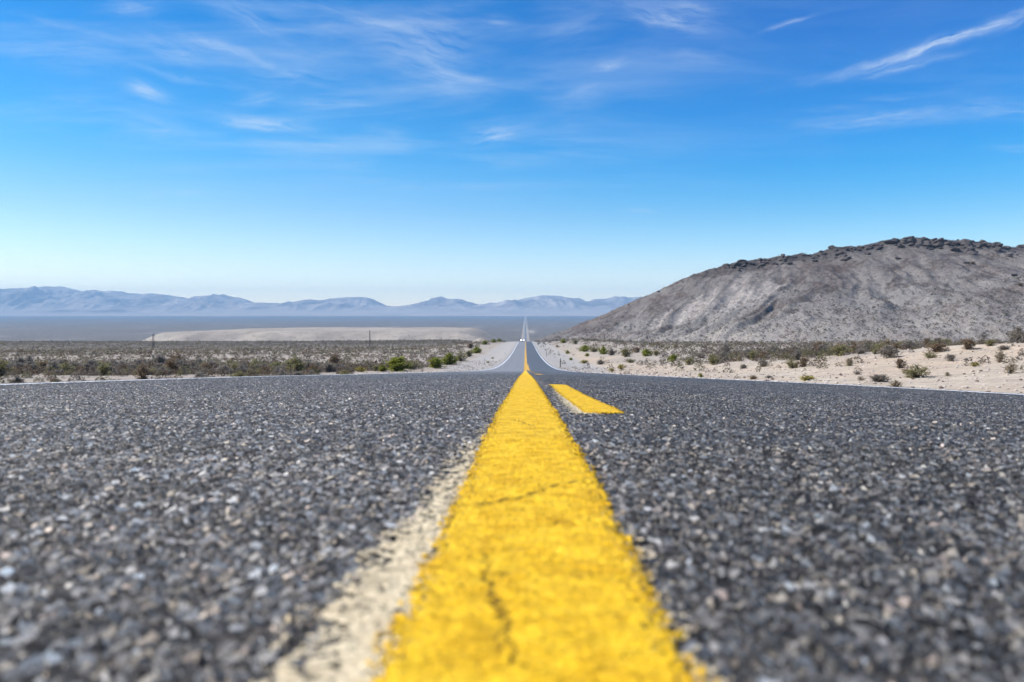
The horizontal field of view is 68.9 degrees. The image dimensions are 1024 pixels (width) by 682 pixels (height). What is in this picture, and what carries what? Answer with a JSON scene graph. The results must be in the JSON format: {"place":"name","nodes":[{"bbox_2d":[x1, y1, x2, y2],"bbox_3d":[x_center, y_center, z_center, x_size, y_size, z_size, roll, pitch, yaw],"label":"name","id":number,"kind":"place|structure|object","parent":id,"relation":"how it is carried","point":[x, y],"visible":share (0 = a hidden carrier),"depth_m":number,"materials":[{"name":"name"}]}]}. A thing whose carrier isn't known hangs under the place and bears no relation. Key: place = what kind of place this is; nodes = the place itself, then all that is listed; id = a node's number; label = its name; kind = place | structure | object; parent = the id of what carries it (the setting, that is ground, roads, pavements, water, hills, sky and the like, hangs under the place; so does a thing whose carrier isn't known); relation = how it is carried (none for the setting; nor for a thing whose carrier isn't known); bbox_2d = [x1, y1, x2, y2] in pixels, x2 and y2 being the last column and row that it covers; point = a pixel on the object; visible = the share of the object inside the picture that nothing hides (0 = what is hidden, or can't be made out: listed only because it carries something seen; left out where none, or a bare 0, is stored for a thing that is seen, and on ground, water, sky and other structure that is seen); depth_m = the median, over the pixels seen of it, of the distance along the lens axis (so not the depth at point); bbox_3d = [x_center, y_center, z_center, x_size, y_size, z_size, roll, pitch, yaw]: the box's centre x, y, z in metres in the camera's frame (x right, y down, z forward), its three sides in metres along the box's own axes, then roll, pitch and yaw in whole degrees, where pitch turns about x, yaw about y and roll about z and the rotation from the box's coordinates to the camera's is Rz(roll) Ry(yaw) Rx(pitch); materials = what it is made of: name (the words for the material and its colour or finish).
{"place":"outdoors","nodes":[
{"label":"outdoors","id":0,"kind":"place"},
{"bbox_2d":[0,286,641,315],"bbox_3d":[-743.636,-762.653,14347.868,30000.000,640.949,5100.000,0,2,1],"label":"mountains","id":1,"kind":"structure","parent":0,"point":[47,301],"depth_m":13622.23,"materials":[{"name":"stone"}]},
{"bbox_2d":[0,316,1023,681],"bbox_3d":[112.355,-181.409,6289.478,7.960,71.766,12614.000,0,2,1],"label":"road","id":2,"kind":"structure","parent":0,"point":[190,530],"depth_m":0.74,"materials":[{"name":"asphalt"}]},
{"bbox_2d":[0,372,425,384],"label":"edge line","id":3,"kind":"object","parent":2,"relation":"on","point":[164,379],"visible":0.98,"depth_m":7.23,"materials":[{"name":"white paint"}]},
{"bbox_2d":[251,390,529,681],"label":"old line","id":4,"kind":"object","parent":2,"relation":"on","point":[366,637],"visible":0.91,"depth_m":0.46,"materials":[{"name":"beige paint"}]},
{"bbox_2d":[525,341,527,369],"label":"line","id":5,"kind":"object","parent":2,"relation":"on","point":[526,367],"visible":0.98,"depth_m":144.68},
{"bbox_2d":[365,370,722,681],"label":"line","id":6,"kind":"object","parent":2,"relation":"on","point":[488,648],"visible":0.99,"depth_m":0.49,"materials":[{"name":"yellow paint"}]},
{"bbox_2d":[555,390,600,413],"bbox_3d":[0.215,0.235,3.297,0.112,0.175,2.620,0,2,1],"label":"old dash","id":7,"kind":"object","parent":2,"relation":"on","point":[561,398],"visible":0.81,"depth_m":2.45,"materials":[{"name":"beige paint"}]},
{"bbox_2d":[549,384,623,413],"bbox_3d":[0.278,0.240,3.491,0.140,0.200,2.970,0,2,1],"label":"dash","id":8,"kind":"object","parent":2,"relation":"on","point":[580,400],"visible":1,"depth_m":2.68,"materials":[{"name":"yellow paint"}]},
{"bbox_2d":[535,413,732,681],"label":"old line","id":9,"kind":"object","parent":2,"relation":"on","point":[668,615],"visible":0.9,"depth_m":0.45,"materials":[{"name":"paint"}]},
{"bbox_2d":[623,374,1023,394],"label":"edge line","id":10,"kind":"object","parent":2,"relation":"on","point":[876,386],"visible":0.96,"depth_m":7.28,"materials":[{"name":"white paint"}]},
{"bbox_2d":[0,316,1023,444],"bbox_3d":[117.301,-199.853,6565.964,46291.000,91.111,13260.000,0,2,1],"label":"ground","id":11,"kind":"structure","parent":0,"point":[510,329],"depth_m":499.67,"materials":[{"name":"sand"}]},
{"bbox_2d":[0,359,16,375],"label":"desert shrub","id":12,"kind":"object","parent":11,"relation":"on","point":[3,365],"visible":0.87,"depth_m":46.13,"materials":[{"name":"green plant"}]},
{"bbox_2d":[8,375,26,382],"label":"dry shrub","id":13,"kind":"object","parent":11,"relation":"on","point":[15,379],"visible":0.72,"depth_m":35.09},
{"bbox_2d":[11,361,25,368],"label":"dry shrub","id":14,"kind":"object","parent":11,"relation":"on","point":[18,364],"visible":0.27,"depth_m":59.76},
{"bbox_2d":[13,357,25,365],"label":"dry shrub","id":15,"kind":"object","parent":11,"relation":"on","point":[20,360],"visible":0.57,"depth_m":91.78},
{"bbox_2d":[23,355,35,361],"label":"dry shrub","id":16,"kind":"object","parent":11,"relation":"on","point":[29,358],"visible":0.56,"depth_m":110.27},
{"bbox_2d":[25,363,36,370],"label":"dry shrub","id":17,"kind":"object","parent":11,"relation":"on","point":[33,366],"visible":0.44,"depth_m":58.48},
{"bbox_2d":[34,358,47,366],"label":"rusty shrub","id":18,"kind":"object","parent":11,"relation":"on","point":[40,363],"visible":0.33,"depth_m":70.28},
{"bbox_2d":[43,360,61,371],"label":"dry shrub","id":19,"kind":"object","parent":11,"relation":"on","point":[54,365],"visible":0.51,"depth_m":53.13,"materials":[{"name":"plant"}]},
{"bbox_2d":[59,361,75,370],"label":"desert shrub","id":20,"kind":"object","parent":11,"relation":"on","point":[65,367],"visible":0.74,"depth_m":50.73,"materials":[{"name":"green plant"}]},
{"bbox_2d":[80,360,95,368],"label":"dry shrub","id":21,"kind":"object","parent":11,"relation":"on","point":[87,363],"visible":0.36,"depth_m":61.40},
{"bbox_2d":[97,364,114,375],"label":"desert shrub","id":22,"kind":"object","parent":11,"relation":"on","point":[102,368],"visible":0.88,"depth_m":46.21,"materials":[{"name":"green plant"}]},
{"bbox_2d":[114,360,127,368],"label":"dry shrub","id":23,"kind":"object","parent":11,"relation":"on","point":[121,363],"visible":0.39,"depth_m":67.11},
{"bbox_2d":[131,359,145,365],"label":"dry shrub","id":24,"kind":"object","parent":11,"relation":"on","point":[138,361],"visible":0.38,"depth_m":68.56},
{"bbox_2d":[131,362,151,378],"bbox_3d":[-19.333,1.603,39.139,1.146,1.108,1.062,1,2,16],"label":"rusty shrub","id":25,"kind":"object","parent":11,"relation":"on","point":[142,372],"visible":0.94,"depth_m":39.02,"materials":[{"name":"plant"}]},
{"bbox_2d":[149,353,167,364],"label":"dry shrub","id":26,"kind":"object","parent":11,"relation":"on","point":[158,358],"visible":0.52,"depth_m":68.70,"materials":[{"name":"plant"}]},
{"bbox_2d":[152,361,165,369],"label":"dry shrub","id":27,"kind":"object","parent":11,"relation":"on","point":[158,366],"visible":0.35,"depth_m":54.22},
{"bbox_2d":[154,366,167,374],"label":"dry shrub","id":28,"kind":"object","parent":11,"relation":"on","point":[162,368],"visible":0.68,"depth_m":45.04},
{"bbox_2d":[162,358,178,373],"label":"rusty shrub","id":29,"kind":"object","parent":11,"relation":"on","point":[170,363],"visible":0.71,"depth_m":51.12,"materials":[{"name":"plant"}]},
{"bbox_2d":[166,349,192,366],"bbox_3d":[-26.158,1.596,58.288,2.296,2.112,2.128,1,2,18],"label":"rusty shrub","id":30,"kind":"object","parent":11,"relation":"on","point":[177,357],"visible":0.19,"depth_m":58.23,"materials":[{"name":"plant"}]},
{"bbox_2d":[174,358,195,371],"bbox_3d":[-24.907,1.908,56.369,1.957,1.311,1.935,1,2,15],"label":"dry shrub","id":31,"kind":"object","parent":11,"relation":"on","point":[178,361],"visible":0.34,"depth_m":56.47,"materials":[{"name":"plant"}]},
{"bbox_2d":[186,359,199,367],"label":"dry shrub","id":32,"kind":"object","parent":11,"relation":"on","point":[193,363],"visible":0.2,"depth_m":72.90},
{"bbox_2d":[193,371,207,377],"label":"dry shrub","id":33,"kind":"object","parent":11,"relation":"on","point":[198,374],"visible":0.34,"depth_m":37.30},
{"bbox_2d":[215,365,233,374],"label":"dry shrub","id":34,"kind":"object","parent":11,"relation":"on","point":[222,368],"visible":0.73,"depth_m":45.17,"materials":[{"name":"plant"}]},
{"bbox_2d":[228,363,238,372],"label":"desert shrub","id":35,"kind":"object","parent":11,"relation":"on","point":[234,365],"visible":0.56,"depth_m":54.69,"materials":[{"name":"green plant"}]},
{"bbox_2d":[227,370,244,376],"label":"desert shrub","id":36,"kind":"object","parent":11,"relation":"on","point":[240,373],"visible":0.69,"depth_m":39.22,"materials":[{"name":"green plant"}]},
{"bbox_2d":[236,365,246,373],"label":"dry shrub","id":37,"kind":"object","parent":11,"relation":"on","point":[242,368],"visible":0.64,"depth_m":44.78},
{"bbox_2d":[249,357,269,368],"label":"desert shrub","id":38,"kind":"object","parent":11,"relation":"on","point":[256,361],"visible":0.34,"depth_m":67.90,"materials":[{"name":"green plant"}]},
{"bbox_2d":[270,368,290,375],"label":"dry shrub","id":39,"kind":"object","parent":11,"relation":"on","point":[281,372],"visible":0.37,"depth_m":37.01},
{"bbox_2d":[285,356,307,371],"bbox_3d":[-13.255,1.544,46.120,1.409,1.228,1.463,2,2,38],"label":"desert shrub","id":40,"kind":"object","parent":11,"relation":"on","point":[295,361],"visible":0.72,"depth_m":46.08,"materials":[{"name":"green plant"}]},
{"bbox_2d":[290,370,305,374],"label":"dry shrub","id":41,"kind":"object","parent":11,"relation":"on","point":[299,373],"visible":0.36,"depth_m":39.01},
{"bbox_2d":[301,360,316,370],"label":"dry shrub","id":42,"kind":"object","parent":11,"relation":"on","point":[308,364],"visible":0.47,"depth_m":47.27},
{"bbox_2d":[308,363,320,374],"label":"rusty shrub","id":43,"kind":"object","parent":11,"relation":"on","point":[313,366],"visible":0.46,"depth_m":46.58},
{"bbox_2d":[320,362,335,372],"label":"dry shrub","id":44,"kind":"object","parent":11,"relation":"on","point":[328,367],"visible":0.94,"depth_m":67.01,"materials":[{"name":"plant"}]},
{"bbox_2d":[325,352,343,363],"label":"rusty shrub","id":45,"kind":"object","parent":11,"relation":"on","point":[334,358],"visible":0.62,"depth_m":77.66,"materials":[{"name":"plant"}]},
{"bbox_2d":[353,367,365,371],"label":"roadside weed","id":46,"kind":"object","parent":11,"relation":"on","point":[360,369],"visible":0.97,"depth_m":75.34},
{"bbox_2d":[378,365,387,371],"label":"creosote bush","id":47,"kind":"object","parent":11,"relation":"on","point":[382,368],"visible":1,"depth_m":76.71,"materials":[{"name":"green plant"}]},
{"bbox_2d":[385,356,414,371],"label":"creosote bush","id":48,"kind":"object","parent":11,"relation":"on","point":[396,364],"visible":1,"depth_m":77.55,"materials":[{"name":"green plant"}]},
{"bbox_2d":[318,359,501,374],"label":"gravel","id":49,"kind":"structure","parent":11,"relation":"on","point":[450,366],"depth_m":101.95,"materials":[{"name":"gravel"}]},
{"bbox_2d":[405,360,419,369],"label":"desert shrub","id":50,"kind":"object","parent":11,"relation":"on","point":[412,365],"visible":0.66,"depth_m":89.92,"materials":[{"name":"green plant"}]},
{"bbox_2d":[427,357,445,367],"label":"creosote bush","id":51,"kind":"object","parent":11,"relation":"on","point":[435,362],"visible":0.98,"depth_m":98.45,"materials":[{"name":"green plant"}]},
{"bbox_2d":[442,353,460,364],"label":"creosote bush","id":52,"kind":"object","parent":11,"relation":"on","point":[448,358],"visible":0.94,"depth_m":120.77,"materials":[{"name":"green plant"}]},
{"bbox_2d":[453,351,467,360],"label":"desert shrub","id":53,"kind":"object","parent":11,"relation":"on","point":[461,357],"visible":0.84,"depth_m":144.85,"materials":[{"name":"green plant"}]},
{"bbox_2d":[465,349,473,356],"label":"desert shrub","id":54,"kind":"object","parent":11,"relation":"on","point":[469,352],"visible":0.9,"depth_m":177.98,"materials":[{"name":"green plant"}]},
{"bbox_2d":[471,346,481,352],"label":"creosote bush","id":55,"kind":"object","parent":11,"relation":"on","point":[477,350],"visible":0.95,"depth_m":212.43,"materials":[{"name":"green plant"}]},
{"bbox_2d":[0,239,1023,382],"bbox_3d":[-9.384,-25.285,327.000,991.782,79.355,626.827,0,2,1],"label":"scrub","id":56,"kind":"object","parent":11,"relation":"on","point":[811,352],"visible":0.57,"depth_m":177.40,"materials":[{"name":"plant"}]},
{"bbox_2d":[578,345,588,351],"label":"creosote bush","id":57,"kind":"object","parent":11,"relation":"on","point":[584,348],"visible":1,"depth_m":213.22,"materials":[{"name":"green plant"}]},
{"bbox_2d":[590,346,597,351],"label":"desert shrub","id":58,"kind":"object","parent":11,"relation":"on","point":[593,349],"visible":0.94,"depth_m":201.80,"materials":[{"name":"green plant"}]},
{"bbox_2d":[597,346,607,353],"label":"creosote bush","id":59,"kind":"object","parent":11,"relation":"on","point":[602,350],"visible":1,"depth_m":178.97,"materials":[{"name":"green plant"}]},
{"bbox_2d":[607,349,615,354],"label":"dry shrub","id":60,"kind":"object","parent":11,"relation":"on","point":[611,352],"visible":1,"depth_m":165.75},
{"bbox_2d":[620,347,632,356],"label":"desert shrub","id":61,"kind":"object","parent":11,"relation":"on","point":[626,351],"visible":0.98,"depth_m":148.21,"materials":[{"name":"green plant"}]},
{"bbox_2d":[640,348,651,355],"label":"creosote bush","id":62,"kind":"object","parent":11,"relation":"on","point":[646,352],"visible":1,"depth_m":139.04,"materials":[{"name":"green plant"}]},
{"bbox_2d":[667,354,678,361],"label":"creosote bush","id":63,"kind":"object","parent":11,"relation":"on","point":[673,357],"visible":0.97,"depth_m":102.13,"materials":[{"name":"green plant"}]},
{"bbox_2d":[683,358,694,364],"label":"desert shrub","id":64,"kind":"object","parent":11,"relation":"on","point":[689,360],"visible":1,"depth_m":79.37,"materials":[{"name":"green plant"}]},
{"bbox_2d":[694,352,705,357],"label":"dry shrub","id":65,"kind":"object","parent":11,"relation":"on","point":[701,355],"visible":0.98,"depth_m":101.85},
{"bbox_2d":[707,354,722,364],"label":"desert shrub","id":66,"kind":"object","parent":11,"relation":"on","point":[713,360],"visible":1,"depth_m":71.24,"materials":[{"name":"green plant"}]},
{"bbox_2d":[715,350,727,358],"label":"dry shrub","id":67,"kind":"object","parent":11,"relation":"on","point":[723,354],"visible":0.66,"depth_m":85.24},
{"bbox_2d":[719,343,731,353],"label":"dry shrub","id":68,"kind":"object","parent":11,"relation":"on","point":[726,348],"visible":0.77,"depth_m":110.39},
{"bbox_2d":[739,347,757,358],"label":"dry shrub","id":69,"kind":"object","parent":11,"relation":"on","point":[745,354],"visible":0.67,"depth_m":81.99,"materials":[{"name":"plant"}]},
{"bbox_2d":[747,350,759,360],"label":"desert shrub","id":70,"kind":"object","parent":11,"relation":"on","point":[752,354],"visible":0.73,"depth_m":70.29,"materials":[{"name":"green plant"}]},
{"bbox_2d":[759,359,767,366],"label":"dry shrub","id":71,"kind":"object","parent":11,"relation":"on","point":[761,362],"visible":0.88,"depth_m":56.57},
{"bbox_2d":[759,350,769,357],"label":"rusty shrub","id":72,"kind":"object","parent":11,"relation":"on","point":[763,353],"visible":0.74,"depth_m":78.27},
{"bbox_2d":[764,343,777,352],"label":"dry shrub","id":73,"kind":"object","parent":11,"relation":"on","point":[771,347],"visible":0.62,"depth_m":95.37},
{"bbox_2d":[556,342,1023,392],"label":"sand","id":74,"kind":"structure","parent":11,"relation":"on","point":[802,370],"depth_m":41.87,"materials":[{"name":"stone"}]},
{"bbox_2d":[785,357,799,368],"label":"desert shrub","id":75,"kind":"object","parent":11,"relation":"on","point":[792,365],"visible":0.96,"depth_m":47.83,"materials":[{"name":"green plant"}]},
{"bbox_2d":[788,349,801,359],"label":"dry shrub","id":76,"kind":"object","parent":11,"relation":"on","point":[796,354],"visible":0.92,"depth_m":57.04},
{"bbox_2d":[796,355,808,366],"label":"rusty shrub","id":77,"kind":"object","parent":11,"relation":"on","point":[803,360],"visible":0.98,"depth_m":47.52,"materials":[{"name":"plant"}]},
{"bbox_2d":[799,374,816,380],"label":"roadside weed","id":78,"kind":"object","parent":11,"relation":"on","point":[806,378],"visible":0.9,"depth_m":30.99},
{"bbox_2d":[827,344,852,355],"bbox_3d":[24.119,0.658,54.805,1.638,0.955,1.700,-2,3,-43],"label":"desert shrub","id":79,"kind":"object","parent":11,"relation":"on","point":[841,351],"visible":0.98,"depth_m":54.63,"materials":[{"name":"green plant"}]},
{"bbox_2d":[840,358,857,365],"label":"desert shrub","id":80,"kind":"object","parent":11,"relation":"on","point":[848,360],"visible":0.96,"depth_m":43.17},
{"bbox_2d":[848,344,858,352],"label":"rusty shrub","id":81,"kind":"object","parent":11,"relation":"on","point":[853,348],"visible":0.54,"depth_m":61.20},
{"bbox_2d":[855,349,867,353],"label":"dry shrub","id":82,"kind":"object","parent":11,"relation":"on","point":[860,351],"visible":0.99,"depth_m":51.95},
{"bbox_2d":[856,341,872,348],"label":"dry shrub","id":83,"kind":"object","parent":11,"relation":"on","point":[865,342],"visible":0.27,"depth_m":65.24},
{"bbox_2d":[872,343,886,350],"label":"desert shrub","id":84,"kind":"object","parent":11,"relation":"on","point":[880,345],"visible":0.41,"depth_m":53.19,"materials":[{"name":"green plant"}]},
{"bbox_2d":[868,374,891,381],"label":"dry shrub","id":85,"kind":"object","parent":11,"relation":"on","point":[880,378],"visible":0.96,"depth_m":26.77,"materials":[{"name":"plant"}]},
{"bbox_2d":[876,337,893,344],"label":"straw tuft","id":86,"kind":"object","parent":11,"relation":"on","point":[886,341],"visible":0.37,"depth_m":66.08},
{"bbox_2d":[875,344,902,357],"bbox_3d":[22.919,0.624,45.305,1.603,0.912,1.439,2,3,41],"label":"dry shrub","id":87,"kind":"object","parent":11,"relation":"on","point":[889,351],"visible":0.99,"depth_m":45.21,"materials":[{"name":"plant"}]},
{"bbox_2d":[889,342,900,351],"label":"rusty shrub","id":88,"kind":"object","parent":11,"relation":"on","point":[895,344],"visible":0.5,"depth_m":49.68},
{"bbox_2d":[887,379,907,387],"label":"straw tuft","id":89,"kind":"object","parent":11,"relation":"on","point":[897,384],"visible":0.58,"depth_m":16.49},
{"bbox_2d":[895,356,907,367],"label":"rusty shrub","id":90,"kind":"object","parent":11,"relation":"on","point":[900,363],"visible":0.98,"depth_m":36.05,"materials":[{"name":"plant"}]},
{"bbox_2d":[902,339,916,349],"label":"dry shrub","id":91,"kind":"object","parent":11,"relation":"on","point":[911,342],"visible":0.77,"depth_m":54.05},
{"bbox_2d":[899,363,932,377],"bbox_3d":[15.817,1.169,29.236,1.174,0.568,1.164,1,2,27],"label":"desert shrub","id":92,"kind":"object","parent":11,"relation":"on","point":[911,372],"visible":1,"depth_m":29.15,"materials":[{"name":"green plant"}]},
{"bbox_2d":[921,337,931,347],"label":"rusty shrub","id":93,"kind":"object","parent":11,"relation":"on","point":[926,340],"visible":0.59,"depth_m":57.00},
{"bbox_2d":[921,351,941,358],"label":"desert shrub","id":94,"kind":"object","parent":11,"relation":"on","point":[929,355],"visible":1,"depth_m":41.27,"materials":[{"name":"green plant"}]},
{"bbox_2d":[925,343,949,351],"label":"rusty shrub","id":95,"kind":"object","parent":11,"relation":"on","point":[936,347],"visible":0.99,"depth_m":44.08,"materials":[{"name":"plant"}]},
{"bbox_2d":[943,353,955,360],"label":"dry shrub","id":96,"kind":"object","parent":11,"relation":"on","point":[951,357],"visible":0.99,"depth_m":37.44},
{"bbox_2d":[957,337,978,349],"bbox_3d":[26.010,0.146,42.611,1.097,0.725,1.371,-1,2,-31],"label":"rusty shrub","id":97,"kind":"object","parent":11,"relation":"on","point":[969,343],"visible":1,"depth_m":42.44,"materials":[{"name":"plant"}]},
{"bbox_2d":[985,339,996,345],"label":"desert shrub","id":98,"kind":"object","parent":11,"relation":"on","point":[989,342],"visible":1,"depth_m":42.62,"materials":[{"name":"green plant"}]},
{"bbox_2d":[994,350,1007,362],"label":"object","id":99,"kind":"object","parent":11,"relation":"on","point":[1000,357],"visible":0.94,"depth_m":34.03,"materials":[{"name":"plant"}]},
{"bbox_2d":[997,345,1009,349],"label":"dry shrub","id":100,"kind":"object","parent":11,"relation":"on","point":[1003,347],"visible":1,"depth_m":39.79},
{"bbox_2d":[997,362,1019,373],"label":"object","id":101,"kind":"object","parent":11,"relation":"on","point":[1010,368],"visible":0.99,"depth_m":27.85,"materials":[{"name":"plant"}]},
{"bbox_2d":[1002,325,1023,342],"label":"dry shrub","id":102,"kind":"object","parent":11,"relation":"on","point":[1018,333],"visible":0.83,"depth_m":47.23,"materials":[{"name":"plant"}]},
{"bbox_2d":[0,0,1023,305],"label":"sky","id":103,"kind":"structure","parent":0,"point":[387,152],"materials":[{"name":"blue"}]},
{"bbox_2d":[532,239,1023,343],"bbox_3d":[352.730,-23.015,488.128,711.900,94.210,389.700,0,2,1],"label":"hill","id":104,"kind":"structure","parent":0,"point":[860,267],"depth_m":431.92,"materials":[{"name":"stone"}]},
{"bbox_2d":[534,245,1023,344],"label":"hill scrub","id":105,"kind":"object","parent":104,"relation":"on","point":[720,328],"visible":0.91,"depth_m":385.41,"materials":[{"name":"plant"}]},
{"bbox_2d":[883,240,896,243],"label":"boulder","id":106,"kind":"object","parent":104,"relation":"on","point":[890,241],"visible":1,"depth_m":505.17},
{"bbox_2d":[932,238,943,243],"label":"boulder","id":107,"kind":"object","parent":104,"relation":"on","point":[939,239],"visible":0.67,"depth_m":500.01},
{"bbox_2d":[961,241,970,245],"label":"boulder","id":108,"kind":"object","parent":104,"relation":"on","point":[963,243],"visible":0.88,"depth_m":497.12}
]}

